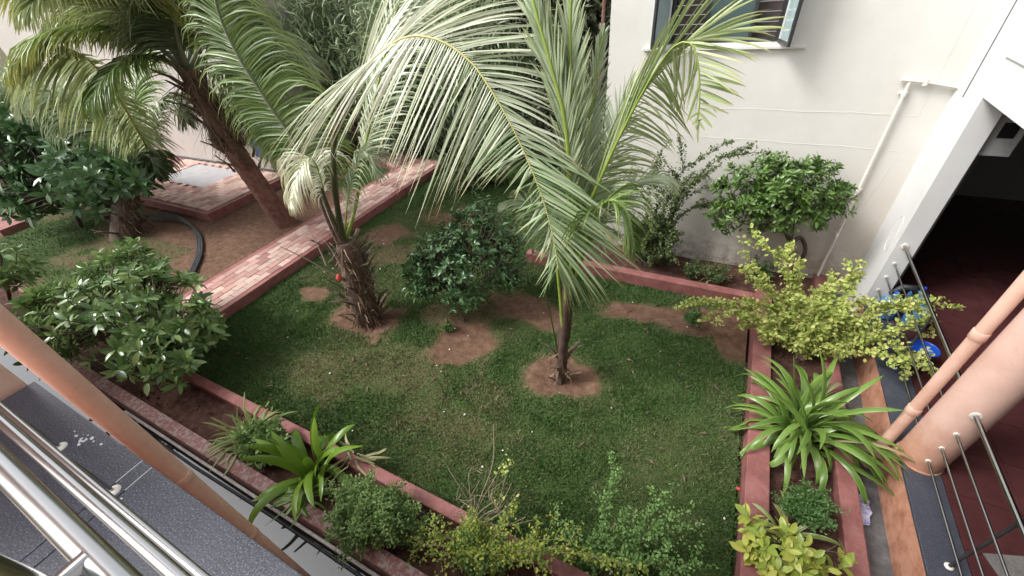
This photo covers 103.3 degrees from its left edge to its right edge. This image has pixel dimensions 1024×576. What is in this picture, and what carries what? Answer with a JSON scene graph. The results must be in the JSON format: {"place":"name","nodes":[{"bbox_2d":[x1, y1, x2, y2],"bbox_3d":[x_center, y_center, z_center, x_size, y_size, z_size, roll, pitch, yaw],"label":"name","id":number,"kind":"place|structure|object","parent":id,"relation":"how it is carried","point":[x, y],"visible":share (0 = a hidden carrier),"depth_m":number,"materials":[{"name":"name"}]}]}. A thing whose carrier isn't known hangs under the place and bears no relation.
{"place":"outdoors","nodes":[
{"label":"outdoors","id":0,"kind":"place"},
{"bbox_2d":[0,347,381,575],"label":"drain water","id":1,"kind":"structure","parent":0,"point":[310,559],"depth_m":5.28,"materials":[{"name":"black liquid"}]},
{"bbox_2d":[145,430,362,575],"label":"black hose","id":2,"kind":"object","parent":1,"relation":"on","point":[314,544],"visible":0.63,"depth_m":5.29,"materials":[{"name":"rubber"}]},
{"bbox_2d":[149,144,445,347],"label":"path","id":3,"kind":"structure","parent":0,"point":[241,284],"depth_m":10.15,"materials":[{"name":"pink and red brick pavers"}]},
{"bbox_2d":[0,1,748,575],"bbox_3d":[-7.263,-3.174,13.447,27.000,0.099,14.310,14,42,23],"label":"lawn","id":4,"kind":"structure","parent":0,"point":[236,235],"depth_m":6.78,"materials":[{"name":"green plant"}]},
{"bbox_2d":[0,364,26,400],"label":"balcony building","id":5,"kind":"structure","parent":4,"relation":"on","point":[11,383],"depth_m":1.84,"materials":[{"name":"pink paint"}]},
{"bbox_2d":[0,382,302,575],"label":"balcony ledge","id":6,"kind":"object","parent":5,"relation":"on","point":[207,539],"visible":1,"depth_m":1.35,"materials":[{"name":"grey stone"}]},
{"bbox_2d":[0,401,210,575],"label":"balcony railing","id":7,"kind":"object","parent":6,"relation":"on","point":[83,547],"visible":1,"depth_m":0.73,"materials":[{"name":"metal"}]},
{"bbox_2d":[0,212,29,235],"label":"planter kerb","id":8,"kind":"structure","parent":4,"relation":"on","point":[6,228],"depth_m":12.90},
{"bbox_2d":[0,243,50,300],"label":"shrub","id":9,"kind":"object","parent":4,"relation":"on","point":[28,272],"visible":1,"depth_m":8.80,"materials":[{"name":"green plant"}]},
{"bbox_2d":[0,51,67,185],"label":"background tree","id":10,"kind":"object","parent":4,"relation":"on","point":[3,91],"visible":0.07,"depth_m":16.28,"materials":[{"name":"green plant"}]},
{"bbox_2d":[0,99,176,228],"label":"leafy tree","id":11,"kind":"object","parent":4,"relation":"on","point":[36,171],"visible":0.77,"depth_m":10.96,"materials":[{"name":"green plant"}]},
{"bbox_2d":[0,45,200,242],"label":"palm tree","id":12,"kind":"object","parent":4,"relation":"on","point":[124,218],"visible":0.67,"depth_m":10.38,"materials":[{"name":"green plant"}]},
{"bbox_2d":[0,0,333,229],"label":"palm tree","id":13,"kind":"object","parent":4,"relation":"on","point":[129,25],"visible":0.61,"depth_m":7.77,"materials":[{"name":"green plant"}]},
{"bbox_2d":[141,214,202,275],"bbox_3d":[-9.582,-1.455,11.529,6.087,0.046,1.094,26,48,34],"label":"hose","id":14,"kind":"object","parent":4,"relation":"on","point":[199,251],"visible":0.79,"depth_m":11.49,"materials":[{"name":"rubber"}]},
{"bbox_2d":[0,0,369,172],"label":"pale house","id":15,"kind":"structure","parent":4,"relation":"on","point":[9,38],"depth_m":15.50,"materials":[{"name":"paint"}]},
{"bbox_2d":[140,158,291,220],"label":"platform","id":16,"kind":"structure","parent":4,"relation":"on","point":[204,190],"depth_m":13.54,"materials":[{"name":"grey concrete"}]},
{"bbox_2d":[222,90,266,147],"bbox_3d":[-9.366,-5.303,13.624,4.080,3.025,1.509,27,49,35],"label":"sapling","id":17,"kind":"object","parent":4,"relation":"on","point":[237,117],"visible":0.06,"depth_m":12.67,"materials":[{"name":"green plant"}]},
{"bbox_2d":[248,139,267,157],"bbox_3d":[-8.290,-4.571,13.230,0.640,0.660,0.060,14,42,23],"label":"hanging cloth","id":18,"kind":"object","parent":17,"relation":"hanging from","point":[259,153],"visible":0.12,"depth_m":13.27,"materials":[{"name":"fabric"}]},
{"bbox_2d":[63,358,427,575],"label":"planter wall","id":19,"kind":"structure","parent":4,"relation":"on","point":[383,562],"depth_m":5.55,"materials":[{"name":"red brick"}]},
{"bbox_2d":[124,410,379,575],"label":"conduit pipe","id":20,"kind":"object","parent":19,"relation":"attached to","point":[277,511],"visible":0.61,"depth_m":5.37,"materials":[{"name":"black plastic"}]},
{"bbox_2d":[0,287,549,575],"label":"planter soil","id":21,"kind":"structure","parent":19,"relation":"in","point":[189,416],"depth_m":6.22,"materials":[{"name":"brown soil"}]},
{"bbox_2d":[4,236,230,395],"bbox_3d":[-6.722,0.530,6.935,4.338,2.152,2.563,14,42,23],"label":"shrub","id":22,"kind":"object","parent":21,"relation":"in","point":[127,313],"visible":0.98,"depth_m":6.51,"materials":[{"name":"green plant"}]},
{"bbox_2d":[201,392,296,476],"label":"strap leaf plant","id":23,"kind":"object","parent":21,"relation":"on","point":[233,432],"visible":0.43,"depth_m":5.77,"materials":[{"name":"green plant"}]},
{"bbox_2d":[228,413,292,470],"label":"plant","id":24,"kind":"object","parent":21,"relation":"on","point":[252,432],"visible":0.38,"depth_m":5.42,"materials":[{"name":"green plant"}]},
{"bbox_2d":[242,403,361,522],"bbox_3d":[-2.723,2.250,5.150,1.443,0.809,1.591,14,42,23],"label":"strap leaf plant","id":25,"kind":"object","parent":21,"relation":"on","point":[294,457],"visible":0.89,"depth_m":5.17,"materials":[{"name":"green plant"}]},
{"bbox_2d":[265,457,338,528],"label":"strap leaf plant","id":26,"kind":"object","parent":21,"relation":"on","point":[285,496],"visible":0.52,"depth_m":5.06,"materials":[{"name":"bright green leaf"}]},
{"bbox_2d":[326,434,388,486],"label":"strap leaf plant","id":27,"kind":"object","parent":21,"relation":"on","point":[366,458],"visible":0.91,"depth_m":5.42,"materials":[{"name":"plant"}]},
{"bbox_2d":[320,467,441,570],"bbox_3d":[-1.518,2.543,4.571,1.405,0.867,0.948,-3,38,4],"label":"bush","id":28,"kind":"object","parent":21,"relation":"on","point":[380,516],"visible":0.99,"depth_m":4.46,"materials":[{"name":"green plant"}]},
{"bbox_2d":[453,520,512,575],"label":"bush","id":29,"kind":"object","parent":21,"relation":"on","point":[470,568],"visible":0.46,"depth_m":4.19,"materials":[{"name":"green plant"}]},
{"bbox_2d":[139,340,836,564],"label":"soil clods","id":30,"kind":"object","parent":21,"relation":"on","point":[770,509],"visible":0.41,"depth_m":5.29,"materials":[{"name":"brown soil"}]},
{"bbox_2d":[448,424,531,528],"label":"dry plant","id":31,"kind":"object","parent":21,"relation":"in","point":[488,490],"visible":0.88,"depth_m":4.50,"materials":[{"name":"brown plant"}]},
{"bbox_2d":[405,499,648,575],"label":"bush","id":32,"kind":"object","parent":21,"relation":"on","point":[519,552],"visible":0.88,"depth_m":4.16,"materials":[{"name":"green plant"}]},
{"bbox_2d":[549,448,717,575],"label":"bush","id":33,"kind":"object","parent":21,"relation":"in","point":[625,550],"visible":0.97,"depth_m":4.12,"materials":[{"name":"green plant"}]},
{"bbox_2d":[10,283,590,575],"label":"planter kerb","id":34,"kind":"structure","parent":4,"relation":"on","point":[433,503],"depth_m":5.21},
{"bbox_2d":[258,0,381,150],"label":"background tree","id":35,"kind":"object","parent":4,"relation":"on","point":[311,30],"visible":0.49,"depth_m":13.20,"materials":[{"name":"green plant"}]},
{"bbox_2d":[321,0,458,172],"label":"background tree","id":36,"kind":"object","parent":4,"relation":"on","point":[358,51],"visible":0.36,"depth_m":13.33,"materials":[{"name":"green plant"}]},
{"bbox_2d":[177,0,646,332],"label":"palm tree","id":37,"kind":"object","parent":4,"relation":"on","point":[360,302],"visible":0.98,"depth_m":4.78,"materials":[{"name":"green plant"}]},
{"bbox_2d":[336,274,342,280],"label":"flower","id":38,"kind":"object","parent":37,"relation":"attached to","point":[338,277],"visible":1,"depth_m":6.94,"materials":[{"name":"red plant"}]},
{"bbox_2d":[345,0,517,135],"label":"background tree","id":39,"kind":"object","parent":4,"relation":"on","point":[432,34],"visible":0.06,"depth_m":14.15,"materials":[{"name":"green plant"}]},
{"bbox_2d":[438,318,455,331],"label":"plant","id":40,"kind":"object","parent":4,"relation":"on","point":[447,326],"visible":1,"depth_m":7.45,"materials":[{"name":"green plant"}]},
{"bbox_2d":[174,237,729,534],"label":"fallen leaves","id":41,"kind":"object","parent":4,"relation":"on","point":[683,477],"visible":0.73,"depth_m":6.60,"materials":[{"name":"brown plant"}]},
{"bbox_2d":[399,190,540,322],"bbox_3d":[-0.762,-0.434,7.428,2.576,2.214,1.753,-8,38,-2],"label":"bush","id":42,"kind":"object","parent":4,"relation":"on","point":[432,268],"visible":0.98,"depth_m":7.10,"materials":[{"name":"green plant"}]},
{"bbox_2d":[406,0,539,159],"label":"background tree","id":43,"kind":"object","parent":4,"relation":"on","point":[477,48],"visible":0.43,"depth_m":12.03,"materials":[{"name":"green plant"}]},
{"bbox_2d":[431,138,516,193],"bbox_3d":[-1.176,-3.652,12.201,2.966,1.825,2.148,14,42,23],"label":"background tree","id":44,"kind":"object","parent":4,"relation":"on","point":[469,166],"visible":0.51,"depth_m":12.03,"materials":[{"name":"green plant"}]},
{"bbox_2d":[371,0,608,133],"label":"boundary wall","id":45,"kind":"structure","parent":4,"relation":"on","point":[523,74],"depth_m":16.08,"materials":[{"name":"grey paint"}]},
{"bbox_2d":[287,243,725,573],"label":"fallen petals","id":46,"kind":"object","parent":4,"relation":"on","point":[724,518],"visible":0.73,"depth_m":6.16,"materials":[{"name":"plant"}]},
{"bbox_2d":[477,40,608,198],"bbox_3d":[1.070,-4.419,11.663,4.404,4.613,3.094,14,42,23],"label":"background tree","id":47,"kind":"object","parent":4,"relation":"on","point":[532,119],"visible":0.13,"depth_m":11.45,"materials":[{"name":"green plant"}]},
{"bbox_2d":[479,0,608,144],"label":"background tree","id":48,"kind":"object","parent":4,"relation":"on","point":[521,23],"visible":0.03,"depth_m":12.28,"materials":[{"name":"green plant"}]},
{"bbox_2d":[511,0,611,147],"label":"background tree","id":49,"kind":"object","parent":4,"relation":"on","point":[594,13],"visible":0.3,"depth_m":10.85,"materials":[{"name":"green plant"}]},
{"bbox_2d":[594,0,605,177],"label":"pole","id":50,"kind":"object","parent":4,"relation":"on","point":[603,12],"depth_m":8.19,"materials":[{"name":"white metal"}]},
{"bbox_2d":[526,249,756,308],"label":"planter kerb","id":51,"kind":"structure","parent":4,"relation":"on","point":[665,282],"depth_m":7.89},
{"bbox_2d":[497,0,790,385],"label":"palm tree","id":52,"kind":"object","parent":4,"relation":"on","point":[564,73],"visible":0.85,"depth_m":3.91,"materials":[{"name":"green plant"}]},
{"bbox_2d":[681,307,702,326],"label":"plant","id":53,"kind":"object","parent":4,"relation":"on","point":[692,316],"visible":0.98,"depth_m":6.83,"materials":[{"name":"green plant"}]},
{"bbox_2d":[731,288,771,575],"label":"planter kerb","id":54,"kind":"structure","parent":4,"relation":"on","point":[754,485],"depth_m":4.99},
{"bbox_2d":[600,0,1003,294],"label":"white building","id":55,"kind":"structure","parent":4,"relation":"on","point":[824,82],"depth_m":6.19,"materials":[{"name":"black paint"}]},
{"bbox_2d":[669,0,786,43],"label":"window","id":56,"kind":"structure","parent":55,"relation":"in","point":[775,8],"depth_m":6.04,"materials":[{"name":"black metal"}]},
{"bbox_2d":[817,78,958,275],"bbox_3d":[5.771,-1.448,6.389,0.750,3.379,0.104,18,44,27],"label":"drain pipe","id":57,"kind":"object","parent":55,"relation":"attached to","point":[924,82],"visible":0.81,"depth_m":5.81,"materials":[{"name":"beige plastic"}]},
{"bbox_2d":[812,274,870,575],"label":"planter kerb","id":58,"kind":"structure","parent":4,"relation":"on","point":[851,535],"depth_m":4.47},
{"bbox_2d":[832,294,893,575],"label":"side drain","id":59,"kind":"object","parent":4,"relation":"on","point":[879,557],"visible":0.11,"depth_m":4.71,"materials":[{"name":"concrete"}]},
{"bbox_2d":[859,494,871,524],"bbox_3d":[4.042,2.553,4.682,0.190,0.047,0.365,14,42,23],"label":"wrapper","id":60,"kind":"object","parent":59,"relation":"on","point":[866,512],"visible":0.49,"depth_m":4.64,"materials":[{"name":"white plastic"}]},
{"bbox_2d":[860,270,1023,467],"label":"drain pipe","id":61,"kind":"object","parent":59,"relation":"on","point":[979,334],"visible":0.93,"depth_m":3.87,"materials":[{"name":"pink paint"}]},
{"bbox_2d":[844,0,1023,575],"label":"apartment building","id":62,"kind":"structure","parent":4,"relation":"on","point":[988,384],"depth_m":4.68,"materials":[{"name":"white paint"}]},
{"bbox_2d":[877,244,960,423],"bbox_3d":[5.225,0.578,5.320,0.116,1.084,2.718,13,42,23],"label":"porch railing","id":63,"kind":"object","parent":62,"relation":"on","point":[933,313],"visible":0.7,"depth_m":5.09,"materials":[{"name":"metal"}]},
{"bbox_2d":[892,195,1023,575],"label":"porch floor","id":64,"kind":"structure","parent":62,"relation":"attached to","point":[969,256],"depth_m":6.21,"materials":[{"name":"maroon tile"},{"name":"red tile"}]},
{"bbox_2d":[878,291,900,319],"bbox_3d":[5.757,0.242,6.172,0.270,0.466,0.270,14,42,23],"label":"water jar","id":65,"kind":"object","parent":64,"relation":"on","point":[890,317],"visible":0.38,"depth_m":6.15,"materials":[{"name":"blue plastic"}]},
{"bbox_2d":[888,284,918,298],"bbox_3d":[5.910,0.043,6.090,0.341,0.223,0.107,10,41,19],"label":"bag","id":66,"kind":"object","parent":65,"relation":"on","point":[914,289],"visible":0.66,"depth_m":6.03,"materials":[{"name":"plastic"}]},
{"bbox_2d":[901,304,928,328],"bbox_3d":[5.998,0.369,5.977,0.270,0.466,0.270,-9,38,-3],"label":"water jar","id":67,"kind":"object","parent":64,"relation":"on","point":[903,317],"visible":0.22,"depth_m":5.96,"materials":[{"name":"blue plastic"}]},
{"bbox_2d":[904,286,929,302],"bbox_3d":[6.189,0.173,6.199,0.270,0.466,0.270,-5,38,1],"label":"water jar","id":68,"kind":"object","parent":64,"relation":"on","point":[909,294],"visible":0.23,"depth_m":6.11,"materials":[{"name":"blue plastic"}]},
{"bbox_2d":[905,339,940,367],"bbox_3d":[5.508,0.905,5.490,0.328,0.290,0.342,14,42,23],"label":"bucket","id":69,"kind":"object","parent":64,"relation":"on","point":[917,345],"visible":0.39,"depth_m":5.46,"materials":[{"name":"blue plastic"}]},
{"bbox_2d":[983,553,1023,575],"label":"doormat","id":70,"kind":"object","parent":64,"relation":"on","point":[1014,565],"visible":1,"depth_m":3.75,"materials":[{"name":"grey fabric"}]},
{"bbox_2d":[925,413,1023,575],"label":"porch railing","id":71,"kind":"object","parent":62,"relation":"on","point":[1019,519],"visible":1,"depth_m":3.57,"materials":[{"name":"metal"}]},
{"bbox_2d":[977,113,1023,156],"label":"meter box","id":72,"kind":"object","parent":62,"relation":"attached to","point":[1005,136],"visible":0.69,"depth_m":4.90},
{"bbox_2d":[541,234,812,300],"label":"planter soil","id":73,"kind":"structure","parent":0,"point":[737,281],"depth_m":8.12,"materials":[{"name":"brown soil"}]},
{"bbox_2d":[658,246,677,265],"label":"plant","id":74,"kind":"object","parent":73,"relation":"on","point":[666,261],"visible":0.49,"depth_m":8.21,"materials":[{"name":"green plant"}]},
{"bbox_2d":[680,258,711,278],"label":"plant","id":75,"kind":"object","parent":73,"relation":"on","point":[692,271],"visible":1,"depth_m":7.80,"materials":[{"name":"green plant"}]},
{"bbox_2d":[610,135,792,267],"bbox_3d":[3.241,-1.553,7.533,2.708,2.741,1.156,-4,38,3],"label":"bush","id":76,"kind":"object","parent":73,"relation":"on","point":[659,238],"visible":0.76,"depth_m":7.46,"materials":[{"name":"green plant"}]},
{"bbox_2d":[699,270,729,282],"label":"strap leaf plant","id":77,"kind":"object","parent":73,"relation":"on","point":[706,277],"visible":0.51,"depth_m":7.80,"materials":[{"name":"green plant"}]},
{"bbox_2d":[703,262,731,283],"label":"plant","id":78,"kind":"object","parent":73,"relation":"on","point":[716,274],"visible":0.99,"depth_m":7.64,"materials":[{"name":"green plant"}]},
{"bbox_2d":[747,254,778,281],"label":"plant","id":79,"kind":"object","parent":73,"relation":"on","point":[762,268],"visible":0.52,"depth_m":7.50,"materials":[{"name":"green plant"}]},
{"bbox_2d":[703,151,858,276],"bbox_3d":[4.380,-1.065,6.929,2.136,2.559,1.134,14,42,23],"label":"bush","id":80,"kind":"object","parent":73,"relation":"on","point":[781,189],"visible":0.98,"depth_m":6.35,"materials":[{"name":"green plant"}]},
{"bbox_2d":[769,301,841,575],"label":"planter soil","id":81,"kind":"structure","parent":0,"point":[812,366],"depth_m":4.91,"materials":[{"name":"brown soil"}]},
{"bbox_2d":[729,501,857,575],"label":"croton","id":82,"kind":"object","parent":81,"relation":"on","point":[798,554],"visible":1,"depth_m":3.91,"materials":[{"name":"yellow plant"}]},
{"bbox_2d":[749,490,840,559],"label":"strap leaf plant","id":83,"kind":"object","parent":81,"relation":"on","point":[800,527],"visible":0.27,"depth_m":4.30,"materials":[{"name":"green plant"}]},
{"bbox_2d":[770,478,850,535],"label":"plant","id":84,"kind":"object","parent":81,"relation":"on","point":[805,507],"visible":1,"depth_m":4.29,"materials":[{"name":"green plant"}]},
{"bbox_2d":[674,222,963,380],"bbox_3d":[4.344,0.173,6.015,3.277,1.727,1.732,23,47,32],"label":"bush","id":85,"kind":"object","parent":81,"relation":"on","point":[804,327],"visible":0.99,"depth_m":5.81,"materials":[{"name":"yellow plant"}]},
{"bbox_2d":[724,353,915,503],"bbox_3d":[3.793,1.449,5.069,1.982,1.024,1.992,1,39,9],"label":"strap leaf plant","id":86,"kind":"object","parent":81,"relation":"on","point":[808,413],"visible":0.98,"depth_m":4.92,"materials":[{"name":"plant"}]},
{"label":"drain bed","id":87,"kind":"structure","parent":0,"visible":0},
{"bbox_2d":[0,304,310,575],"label":"drain pipe","id":88,"kind":"object","parent":87,"relation":"on","point":[27,347],"visible":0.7,"depth_m":2.59,"materials":[{"name":"pink paint"}]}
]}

